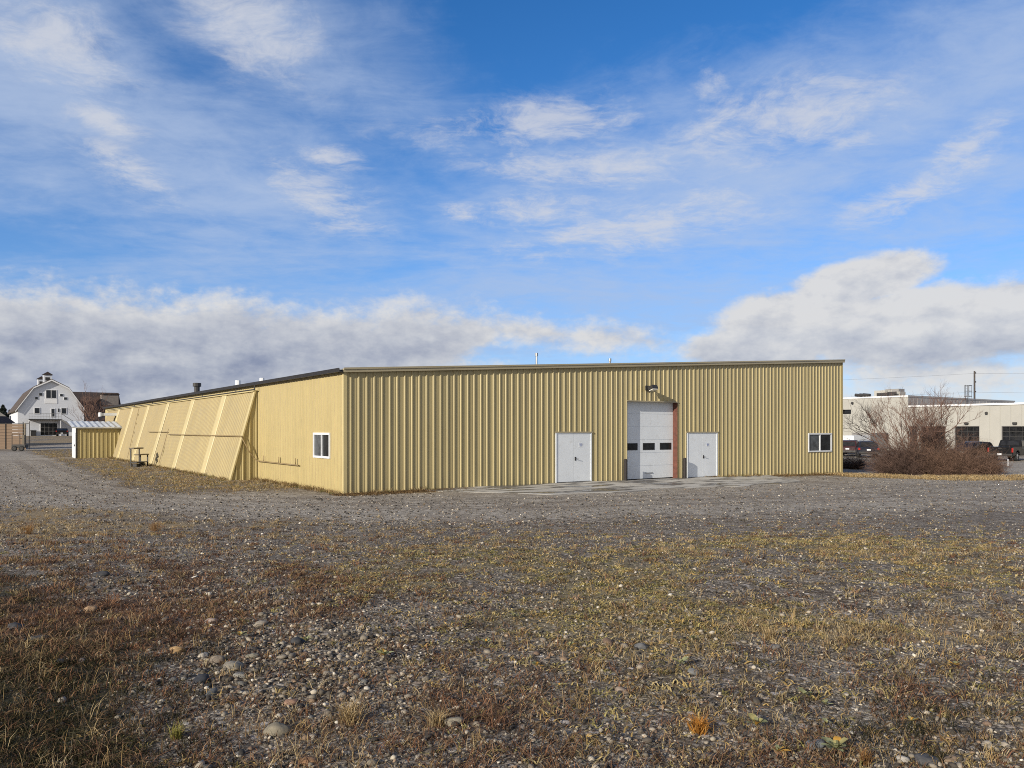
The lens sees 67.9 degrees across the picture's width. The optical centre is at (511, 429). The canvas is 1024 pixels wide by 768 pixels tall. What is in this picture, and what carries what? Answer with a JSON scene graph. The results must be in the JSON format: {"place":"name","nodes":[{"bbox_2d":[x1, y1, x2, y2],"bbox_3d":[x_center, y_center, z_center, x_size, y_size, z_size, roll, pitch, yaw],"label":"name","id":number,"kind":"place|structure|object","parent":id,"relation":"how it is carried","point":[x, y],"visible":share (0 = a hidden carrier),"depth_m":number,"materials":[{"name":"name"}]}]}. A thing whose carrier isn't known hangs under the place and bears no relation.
{"place":"outdoors","nodes":[
{"label":"outdoors","id":0,"kind":"place"},
{"bbox_2d":[0,435,1023,767],"bbox_3d":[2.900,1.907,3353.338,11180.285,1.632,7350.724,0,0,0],"label":"ground","id":1,"kind":"structure","parent":0,"point":[976,517],"depth_m":6.76,"materials":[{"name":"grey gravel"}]},
{"bbox_2d":[0,404,8,417],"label":"evergreen tree","id":2,"kind":"object","parent":1,"relation":"on","point":[3,409],"visible":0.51,"depth_m":189.73,"materials":[{"name":"green plant"}]},
{"bbox_2d":[0,416,14,435],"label":"shed","id":3,"kind":"structure","parent":1,"relation":"on","point":[4,419],"depth_m":94.84,"materials":[{"name":"brown"}]},
{"bbox_2d":[0,421,29,448],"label":"board fence","id":4,"kind":"object","parent":1,"relation":"on","point":[6,442],"visible":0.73,"depth_m":86.32,"materials":[{"name":"wood"}]},
{"bbox_2d":[7,622,24,630],"bbox_3d":[-4.214,1.684,6.472,0.168,0.070,0.096,10,6,0],"label":"river rock","id":5,"kind":"object","parent":1,"relation":"on","point":[14,624],"visible":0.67,"depth_m":6.45,"materials":[{"name":"grey stone"}]},
{"bbox_2d":[17,520,35,534],"bbox_3d":[-9.850,1.960,15.447,0.712,0.320,0.814,0,0,-32],"label":"grass tuft","id":6,"kind":"object","parent":1,"relation":"on","point":[28,530],"visible":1,"depth_m":15.48,"materials":[{"name":"brown plant"}]},
{"bbox_2d":[30,430,36,435],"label":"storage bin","id":7,"kind":"object","parent":1,"relation":"on","point":[33,432],"visible":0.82,"depth_m":140.59,"materials":[{"name":"metal"}]},
{"bbox_2d":[30,635,48,640],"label":"river rock","id":8,"kind":"object","parent":1,"relation":"on","point":[38,636],"visible":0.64,"depth_m":6.08,"materials":[{"name":"grey stone"}]},
{"bbox_2d":[7,372,86,435],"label":"gambrel barn","id":9,"kind":"structure","parent":1,"relation":"on","point":[44,403],"depth_m":142.97,"materials":[{"name":"white wood"}]},
{"bbox_2d":[34,407,39,413],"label":"window","id":10,"kind":"structure","parent":9,"relation":"in","point":[36,409],"depth_m":141.70,"materials":[{"name":"clear glass"}]},
{"bbox_2d":[40,423,57,435],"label":"barn door","id":11,"kind":"structure","parent":9,"relation":"in","point":[46,429],"depth_m":142.76,"materials":[{"name":"black glass"}]},
{"bbox_2d":[46,390,56,398],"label":"window","id":12,"kind":"structure","parent":9,"relation":"in","point":[52,394],"depth_m":143.04,"materials":[{"name":"black glass"}]},
{"bbox_2d":[61,408,66,413],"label":"window","id":13,"kind":"structure","parent":9,"relation":"in","point":[63,410],"depth_m":144.19,"materials":[{"name":"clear glass"}]},
{"bbox_2d":[56,428,68,435],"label":"parked car","id":14,"kind":"object","parent":1,"relation":"on","point":[62,431],"visible":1,"depth_m":135.23,"materials":[{"name":"black paint"}]},
{"bbox_2d":[66,381,110,421],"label":"bare tree","id":15,"kind":"object","parent":1,"relation":"on","point":[92,417],"visible":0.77,"depth_m":99.45,"materials":[{"name":"brown plant"}]},
{"bbox_2d":[83,606,97,612],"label":"river rock","id":16,"kind":"object","parent":1,"relation":"on","point":[92,608],"visible":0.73,"depth_m":7.14,"materials":[{"name":"beige stone"}]},
{"bbox_2d":[67,421,121,457],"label":"storage shed","id":17,"kind":"structure","parent":1,"relation":"on","point":[96,439],"depth_m":61.09,"materials":[{"name":"yellow metal"}]},
{"bbox_2d":[73,432,75,457],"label":"door","id":18,"kind":"structure","parent":17,"relation":"in","point":[74,434],"depth_m":60.83,"materials":[{"name":"white paint"}]},
{"bbox_2d":[73,392,120,421],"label":"brown barn","id":19,"kind":"structure","parent":1,"relation":"on","point":[113,399],"depth_m":172.78,"materials":[{"name":"brown wood"}]},
{"bbox_2d":[93,571,109,576],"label":"river rock","id":20,"kind":"object","parent":1,"relation":"on","point":[102,573],"visible":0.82,"depth_m":8.78,"materials":[{"name":"grey stone"}]},
{"bbox_2d":[129,447,148,466],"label":"picnic table","id":21,"kind":"object","parent":1,"relation":"on","point":[141,463],"visible":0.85,"depth_m":46.63,"materials":[{"name":"brown wood"}]},
{"bbox_2d":[146,520,165,530],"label":"grass tuft","id":22,"kind":"object","parent":1,"relation":"on","point":[154,527],"visible":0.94,"depth_m":16.51,"materials":[{"name":"brown plant"}]},
{"bbox_2d":[27,449,305,495],"bbox_3d":[-30.455,2.182,55.763,6.416,0.164,72.544,0,0,-35],"label":"grass strip","id":23,"kind":"object","parent":1,"relation":"on","point":[131,478],"depth_m":34.63,"materials":[{"name":"brown plant"}]},
{"bbox_2d":[163,721,186,739],"bbox_3d":[-1.874,1.692,4.309,0.233,0.100,0.272,0,0,0],"label":"grass tuft","id":24,"kind":"object","parent":1,"relation":"on","point":[178,734],"visible":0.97,"depth_m":4.29,"materials":[{"name":"green plant"}]},
{"bbox_2d":[169,646,185,653],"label":"river rock","id":25,"kind":"object","parent":1,"relation":"on","point":[179,648],"visible":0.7,"depth_m":5.82,"materials":[{"name":"beige stone"}]},
{"bbox_2d":[192,673,209,683],"bbox_3d":[-2.126,1.716,5.197,0.116,0.090,0.097,-17,20,-28],"label":"river rock","id":26,"kind":"object","parent":1,"relation":"on","point":[202,678],"visible":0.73,"depth_m":5.17,"materials":[{"name":"grey stone"}]},
{"bbox_2d":[197,652,207,656],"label":"river rock","id":27,"kind":"object","parent":1,"relation":"on","point":[203,654],"visible":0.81,"depth_m":5.72,"materials":[{"name":"white stone"}]},
{"bbox_2d":[204,618,217,622],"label":"river rock","id":28,"kind":"object","parent":1,"relation":"on","point":[210,620],"visible":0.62,"depth_m":6.65,"materials":[{"name":"beige stone"}]},
{"bbox_2d":[205,688,217,695],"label":"river rock","id":29,"kind":"object","parent":1,"relation":"on","point":[214,690],"visible":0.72,"depth_m":4.94,"materials":[{"name":"grey stone"}]},
{"bbox_2d":[209,655,225,663],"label":"river rock","id":30,"kind":"object","parent":1,"relation":"on","point":[217,658],"visible":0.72,"depth_m":5.59,"materials":[{"name":"grey stone"}]},
{"bbox_2d":[222,661,243,670],"bbox_3d":[-2.019,1.710,5.483,0.157,0.092,0.101,-3,1,-6],"label":"river rock","id":31,"kind":"object","parent":1,"relation":"on","point":[230,665],"visible":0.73,"depth_m":5.45,"materials":[{"name":"grey stone"}]},
{"bbox_2d":[233,672,247,678],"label":"river rock","id":32,"kind":"object","parent":1,"relation":"on","point":[242,675],"visible":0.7,"depth_m":5.27,"materials":[{"name":"beige stone"}]},
{"bbox_2d":[245,653,258,658],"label":"river rock","id":33,"kind":"object","parent":1,"relation":"on","point":[251,655],"visible":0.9,"depth_m":5.72,"materials":[{"name":"grey stone"}]},
{"bbox_2d":[263,722,290,736],"bbox_3d":[-1.346,1.718,4.344,0.156,0.097,0.098,-8,-11,6],"label":"river rock","id":34,"kind":"object","parent":1,"relation":"on","point":[279,728],"visible":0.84,"depth_m":4.31,"materials":[{"name":"beige stone"}]},
{"bbox_2d":[284,699,298,705],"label":"river rock","id":35,"kind":"object","parent":1,"relation":"on","point":[292,701],"visible":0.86,"depth_m":4.79,"materials":[{"name":"beige stone"}]},
{"bbox_2d":[290,637,305,644],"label":"river rock","id":36,"kind":"object","parent":1,"relation":"on","point":[298,640],"visible":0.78,"depth_m":6.05,"materials":[{"name":"grey stone"}]},
{"bbox_2d":[300,635,311,640],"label":"rosette plant","id":37,"kind":"object","parent":1,"relation":"on","point":[305,638],"visible":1,"depth_m":6.05,"materials":[{"name":"green plant"}]},
{"bbox_2d":[300,756,318,765],"bbox_3d":[-1.038,1.708,3.900,0.097,0.049,0.064,4,8,-11],"label":"river rock","id":38,"kind":"object","parent":1,"relation":"on","point":[306,762],"visible":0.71,"depth_m":3.89,"materials":[{"name":"brown stone"}]},
{"bbox_2d":[327,694,383,726],"bbox_3d":[-0.974,1.647,4.484,0.417,0.164,0.402,0,0,16],"label":"grass tuft","id":39,"kind":"object","parent":1,"relation":"on","point":[348,711],"visible":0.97,"depth_m":4.47,"materials":[{"name":"beige plant"}]},
{"bbox_2d":[376,649,393,654],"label":"rosette plant","id":40,"kind":"object","parent":1,"relation":"on","point":[382,651],"visible":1,"depth_m":5.65,"materials":[{"name":"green plant"}]},
{"bbox_2d":[412,707,458,727],"bbox_3d":[-0.434,1.639,4.352,0.253,0.128,0.285,0,0,40],"label":"grass tuft","id":41,"kind":"object","parent":1,"relation":"on","point":[434,719],"visible":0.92,"depth_m":4.35,"materials":[{"name":"beige plant"}]},
{"bbox_2d":[444,717,463,726],"bbox_3d":[-0.334,1.687,4.389,0.085,0.058,0.117,0,0,38],"label":"river rock","id":42,"kind":"object","parent":1,"relation":"on","point":[453,719],"visible":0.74,"depth_m":4.37,"materials":[{"name":"beige stone"}]},
{"bbox_2d":[98,353,844,493],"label":"metal warehouse","id":43,"kind":"structure","parent":1,"relation":"on","point":[354,429],"depth_m":33.70,"materials":[{"name":"yellow metal"}]},
{"bbox_2d":[313,433,329,458],"bbox_3d":[-7.076,0.572,28.336,0.105,0.946,1.633,0,0,-36],"label":"window","id":44,"kind":"structure","parent":43,"relation":"in","point":[321,441],"depth_m":28.31,"materials":[{"name":"white paint"}]},
{"bbox_2d":[557,434,573,481],"bbox_3d":[2.268,1.191,32.551,0.950,2.071,0.050,0,0,-36],"label":"door","id":45,"kind":"structure","parent":43,"relation":"in","point":[565,442],"depth_m":32.54,"materials":[{"name":"white paint"}]},
{"bbox_2d":[574,434,589,481],"bbox_3d":[3.072,1.191,33.079,0.950,2.071,0.133,0,0,-36],"label":"door","id":46,"kind":"structure","parent":43,"relation":"in","point":[581,442],"depth_m":33.06,"materials":[{"name":"white paint"}]},
{"bbox_2d":[627,402,672,478],"bbox_3d":[6.439,0.452,35.873,3.323,3.650,0.080,0,0,-36],"label":"overhead door","id":47,"kind":"structure","parent":43,"relation":"in","point":[649,424],"depth_m":35.90,"materials":[{"name":"white paint"}]},
{"bbox_2d":[688,433,701,476],"bbox_3d":[8.977,1.240,37.353,1.068,2.146,0.050,0,0,-36],"label":"door","id":48,"kind":"structure","parent":43,"relation":"in","point":[694,439],"depth_m":37.33,"materials":[{"name":"white paint"}]},
{"bbox_2d":[702,433,716,476],"bbox_3d":[9.876,1.240,37.943,1.068,2.146,0.133,0,0,-36],"label":"door","id":49,"kind":"structure","parent":43,"relation":"in","point":[709,440],"depth_m":37.96,"materials":[{"name":"white paint"}]},
{"bbox_2d":[808,433,831,451],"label":"window","id":50,"kind":"structure","parent":43,"relation":"in","point":[817,442],"depth_m":43.51,"materials":[{"name":"white paint"}]},
{"bbox_2d":[107,456,839,493],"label":"wall foot weeds","id":51,"kind":"object","parent":1,"relation":"on","point":[309,488],"depth_m":33.95,"materials":[{"name":"brown plant"}]},
{"bbox_2d":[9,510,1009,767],"bbox_3d":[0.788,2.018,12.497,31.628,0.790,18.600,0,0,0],"label":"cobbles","id":52,"kind":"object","parent":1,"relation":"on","point":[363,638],"visible":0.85,"depth_m":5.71,"materials":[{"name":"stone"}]},
{"bbox_2d":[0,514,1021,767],"bbox_3d":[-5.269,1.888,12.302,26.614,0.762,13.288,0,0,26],"label":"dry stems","id":53,"kind":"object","parent":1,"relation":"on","point":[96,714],"visible":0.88,"depth_m":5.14,"materials":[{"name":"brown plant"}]},
{"bbox_2d":[0,554,1023,767],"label":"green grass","id":54,"kind":"structure","parent":1,"relation":"on","point":[64,731],"depth_m":4.57,"materials":[{"name":"plant"}]},
{"bbox_2d":[0,514,1023,767],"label":"rusty weeds","id":55,"kind":"object","parent":1,"relation":"on","point":[212,602],"visible":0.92,"depth_m":5.59,"materials":[{"name":"brown plant"}]},
{"bbox_2d":[0,519,1023,662],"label":"gravel chips","id":56,"kind":"object","parent":1,"relation":"on","point":[330,654],"visible":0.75,"depth_m":7.70,"materials":[{"name":"stone"}]},
{"bbox_2d":[329,473,840,495],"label":"leaf litter","id":57,"kind":"object","parent":1,"relation":"on","point":[404,491],"visible":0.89,"depth_m":27.53,"materials":[{"name":"brown plant"}]},
{"bbox_2d":[423,475,801,494],"bbox_3d":[6.514,2.388,32.551,21.000,0.340,4.853,0,0,-36],"label":"concrete apron","id":58,"kind":"object","parent":1,"relation":"on","point":[617,486],"visible":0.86,"depth_m":31.31,"materials":[{"name":"grey concrete"}]},
{"bbox_2d":[624,459,626,480],"bbox_3d":[5.124,1.892,34.282,0.166,1.170,0.170,0,0,-36],"label":"bollard","id":59,"kind":"object","parent":58,"relation":"on","point":[625,469],"visible":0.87,"depth_m":34.20,"materials":[{"name":"metal"}]},
{"bbox_2d":[683,458,686,477],"bbox_3d":[8.314,1.924,36.564,0.166,1.170,0.170,0,0,-36],"label":"bollard","id":60,"kind":"object","parent":58,"relation":"on","point":[684,467],"visible":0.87,"depth_m":36.51,"materials":[{"name":"metal"}]},
{"bbox_2d":[615,686,627,693],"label":"river rock","id":61,"kind":"object","parent":1,"relation":"on","point":[617,688],"visible":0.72,"depth_m":4.91,"materials":[{"name":"beige stone"}]},
{"bbox_2d":[634,643,646,648],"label":"river rock","id":62,"kind":"object","parent":1,"relation":"on","point":[641,645],"visible":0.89,"depth_m":5.88,"materials":[{"name":"grey stone"}]},
{"bbox_2d":[672,656,688,663],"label":"rosette plant","id":63,"kind":"object","parent":1,"relation":"on","point":[683,659],"visible":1,"depth_m":5.39,"materials":[{"name":"green plant"}]},
{"bbox_2d":[687,668,698,674],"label":"river rock","id":64,"kind":"object","parent":1,"relation":"on","point":[691,671],"visible":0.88,"depth_m":5.24,"materials":[{"name":"grey stone"}]},
{"bbox_2d":[680,708,715,735],"bbox_3d":[1.041,1.646,4.288,0.325,0.125,0.336,0,0,0],"label":"grass tuft","id":65,"kind":"object","parent":1,"relation":"on","point":[698,725],"visible":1,"depth_m":4.27,"materials":[{"name":"orange plant"}]},
{"bbox_2d":[701,752,715,760],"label":"river rock","id":66,"kind":"object","parent":1,"relation":"on","point":[708,755],"visible":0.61,"depth_m":3.91,"materials":[{"name":"grey stone"}]},
{"bbox_2d":[747,713,767,724],"bbox_3d":[1.382,1.653,4.322,0.114,0.046,0.135,0,0,-43],"label":"rosette plant","id":67,"kind":"object","parent":1,"relation":"on","point":[755,719],"visible":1,"depth_m":4.33,"materials":[{"name":"green plant"}]},
{"bbox_2d":[749,622,785,641],"bbox_3d":[2.068,1.617,6.113,0.358,0.141,0.325,0,0,34],"label":"grass tuft","id":68,"kind":"object","parent":1,"relation":"on","point":[769,637],"visible":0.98,"depth_m":6.10,"materials":[{"name":"beige plant"}]},
{"bbox_2d":[769,644,780,648],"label":"river rock","id":69,"kind":"object","parent":1,"relation":"on","point":[775,646],"visible":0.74,"depth_m":5.87,"materials":[{"name":"grey stone"}]},
{"bbox_2d":[773,745,790,750],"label":"rosette plant","id":70,"kind":"object","parent":1,"relation":"on","point":[778,748],"visible":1,"depth_m":3.94,"materials":[{"name":"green plant"}]},
{"bbox_2d":[798,687,812,693],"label":"rosette plant","id":71,"kind":"object","parent":1,"relation":"on","point":[802,690],"visible":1,"depth_m":4.78,"materials":[{"name":"green plant"}]},
{"bbox_2d":[805,739,824,749],"bbox_3d":[1.629,1.698,4.087,0.116,0.062,0.086,-7,-7,-11],"label":"river rock","id":72,"kind":"object","parent":1,"relation":"on","point":[818,744],"visible":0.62,"depth_m":4.07,"materials":[{"name":"grey stone"}]},
{"bbox_2d":[821,736,847,751],"bbox_3d":[1.687,1.641,3.978,0.135,0.053,0.151,0,0,24],"label":"rosette plant","id":73,"kind":"object","parent":1,"relation":"on","point":[836,742],"visible":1,"depth_m":3.99,"materials":[{"name":"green plant"}]},
{"bbox_2d":[843,448,869,469],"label":"bare bush","id":74,"kind":"object","parent":1,"relation":"on","point":[848,463],"visible":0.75,"depth_m":52.67,"materials":[{"name":"brown plant"}]},
{"bbox_2d":[848,746,876,766],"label":"grass tuft","id":75,"kind":"object","parent":1,"relation":"on","point":[868,758],"visible":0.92,"depth_m":3.88,"materials":[{"name":"brown plant"}]},
{"bbox_2d":[896,755,909,762],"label":"river rock","id":76,"kind":"object","parent":1,"relation":"on","point":[902,758],"visible":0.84,"depth_m":3.89,"materials":[{"name":"white stone"}]},
{"bbox_2d":[904,716,917,720],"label":"rosette plant","id":77,"kind":"object","parent":1,"relation":"on","point":[911,718],"visible":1,"depth_m":4.33,"materials":[{"name":"yellow plant"}]},
{"bbox_2d":[830,472,1023,480],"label":"dry verge grass","id":78,"kind":"structure","parent":1,"relation":"on","point":[972,477],"depth_m":42.41,"materials":[{"name":"beige plant"}]},
{"bbox_2d":[914,753,941,765],"bbox_3d":[2.129,1.691,3.886,0.141,0.047,0.089,2,8,0],"label":"river rock","id":79,"kind":"object","parent":1,"relation":"on","point":[923,758],"visible":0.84,"depth_m":3.87,"materials":[{"name":"grey stone"}]},
{"bbox_2d":[843,385,1023,449],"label":"commercial building","id":80,"kind":"structure","parent":1,"relation":"on","point":[995,422],"depth_m":97.53,"materials":[{"name":"beige metal"}]},
{"bbox_2d":[843,410,850,413],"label":"window","id":81,"kind":"structure","parent":80,"relation":"in","point":[844,411],"depth_m":108.44,"materials":[{"name":"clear glass"}]},
{"bbox_2d":[922,426,944,449],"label":"garage door","id":82,"kind":"structure","parent":80,"relation":"in","point":[922,426],"depth_m":98.23,"materials":[{"name":"black glass"}]},
{"bbox_2d":[956,426,978,444],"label":"garage door","id":83,"kind":"structure","parent":80,"relation":"in","point":[970,431],"depth_m":95.26,"materials":[{"name":"black glass"}]},
{"bbox_2d":[1003,426,1023,439],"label":"garage door","id":84,"kind":"structure","parent":80,"relation":"in","point":[1009,432],"depth_m":91.10,"materials":[{"name":"black glass"}]},
{"bbox_2d":[942,755,957,762],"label":"river rock","id":85,"kind":"object","parent":1,"relation":"on","point":[953,758],"visible":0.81,"depth_m":3.88,"materials":[{"name":"beige stone"}]},
{"bbox_2d":[981,740,991,748],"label":"river rock","id":86,"kind":"object","parent":1,"relation":"on","point":[988,744],"visible":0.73,"depth_m":4.03,"materials":[{"name":"beige stone"}]},
{"bbox_2d":[0,444,1023,526],"bbox_3d":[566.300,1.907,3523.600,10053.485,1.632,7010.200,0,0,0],"label":"gravel road","id":87,"kind":"structure","parent":0,"point":[18,459],"depth_m":25.11,"materials":[{"name":"grey gravel"}]},
{"bbox_2d":[11,434,28,450],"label":"utility trailer","id":88,"kind":"object","parent":87,"relation":"on","point":[21,447],"visible":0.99,"depth_m":80.70,"materials":[{"name":"metal"}]},
{"bbox_2d":[843,440,860,455],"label":"parked car","id":89,"kind":"object","parent":87,"relation":"on","point":[849,444],"visible":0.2,"depth_m":78.10,"materials":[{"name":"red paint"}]},
{"bbox_2d":[843,435,869,453],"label":"box trailer","id":90,"kind":"object","parent":87,"relation":"on","point":[854,437],"visible":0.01,"depth_m":84.83,"materials":[{"name":"white paint"}]},
{"bbox_2d":[855,441,878,457],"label":"parked car","id":91,"kind":"object","parent":87,"relation":"on","point":[860,445],"visible":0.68,"depth_m":74.15,"materials":[{"name":"blue paint"}]},
{"bbox_2d":[852,433,887,452],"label":"storage container","id":92,"kind":"object","parent":87,"relation":"on","point":[873,438],"visible":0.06,"depth_m":91.00,"materials":[{"name":"grey metal"}]},
{"bbox_2d":[852,432,943,474],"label":"bare bush","id":93,"kind":"object","parent":87,"relation":"on","point":[884,464],"visible":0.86,"depth_m":46.24,"materials":[{"name":"brown plant"}]},
{"bbox_2d":[843,382,981,454],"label":"bare tree","id":94,"kind":"object","parent":87,"relation":"on","point":[920,420],"visible":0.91,"depth_m":47.93,"materials":[{"name":"brown plant"}]},
{"bbox_2d":[874,403,978,450],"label":"bare tree","id":95,"kind":"object","parent":87,"relation":"on","point":[949,436],"visible":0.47,"depth_m":48.32,"materials":[{"name":"brown plant"}]},
{"bbox_2d":[881,416,976,475],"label":"bare bush","id":96,"kind":"object","parent":87,"relation":"on","point":[938,470],"visible":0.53,"depth_m":46.01,"materials":[{"name":"brown plant"}]},
{"bbox_2d":[919,430,1018,475],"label":"bare bush","id":97,"kind":"object","parent":87,"relation":"on","point":[966,454],"visible":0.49,"depth_m":46.14,"materials":[{"name":"brown plant"}]},
{"bbox_2d":[947,441,993,455],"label":"parked car","id":98,"kind":"object","parent":87,"relation":"on","point":[981,444],"visible":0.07,"depth_m":68.43,"materials":[{"name":"black paint"}]},
{"bbox_2d":[974,371,975,398],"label":"utility pole","id":99,"kind":"object","parent":87,"relation":"on","point":[974,384],"visible":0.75,"depth_m":139.88,"materials":[{"name":"brown wood"}]},
{"bbox_2d":[850,373,1001,379],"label":"power wire","id":100,"kind":"object","parent":99,"relation":"attached to","point":[955,374],"visible":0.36,"depth_m":139.66,"materials":[{"name":"black metal"}]},
{"bbox_2d":[952,442,1020,474],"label":"bare bush","id":101,"kind":"object","parent":87,"relation":"on","point":[995,464],"visible":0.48,"depth_m":46.35,"materials":[{"name":"brown plant"}]},
{"bbox_2d":[988,440,1023,460],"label":"pickup truck","id":102,"kind":"object","parent":87,"relation":"on","point":[1014,449],"visible":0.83,"depth_m":66.54,"materials":[{"name":"black paint"}]},
{"bbox_2d":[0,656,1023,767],"bbox_3d":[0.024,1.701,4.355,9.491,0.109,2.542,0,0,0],"label":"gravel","id":103,"kind":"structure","parent":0,"point":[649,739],"depth_m":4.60,"materials":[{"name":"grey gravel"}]},
{"bbox_2d":[0,0,1023,411],"label":"sky","id":104,"kind":"structure","parent":0,"point":[213,194],"materials":[{"name":"blue"}]}
]}

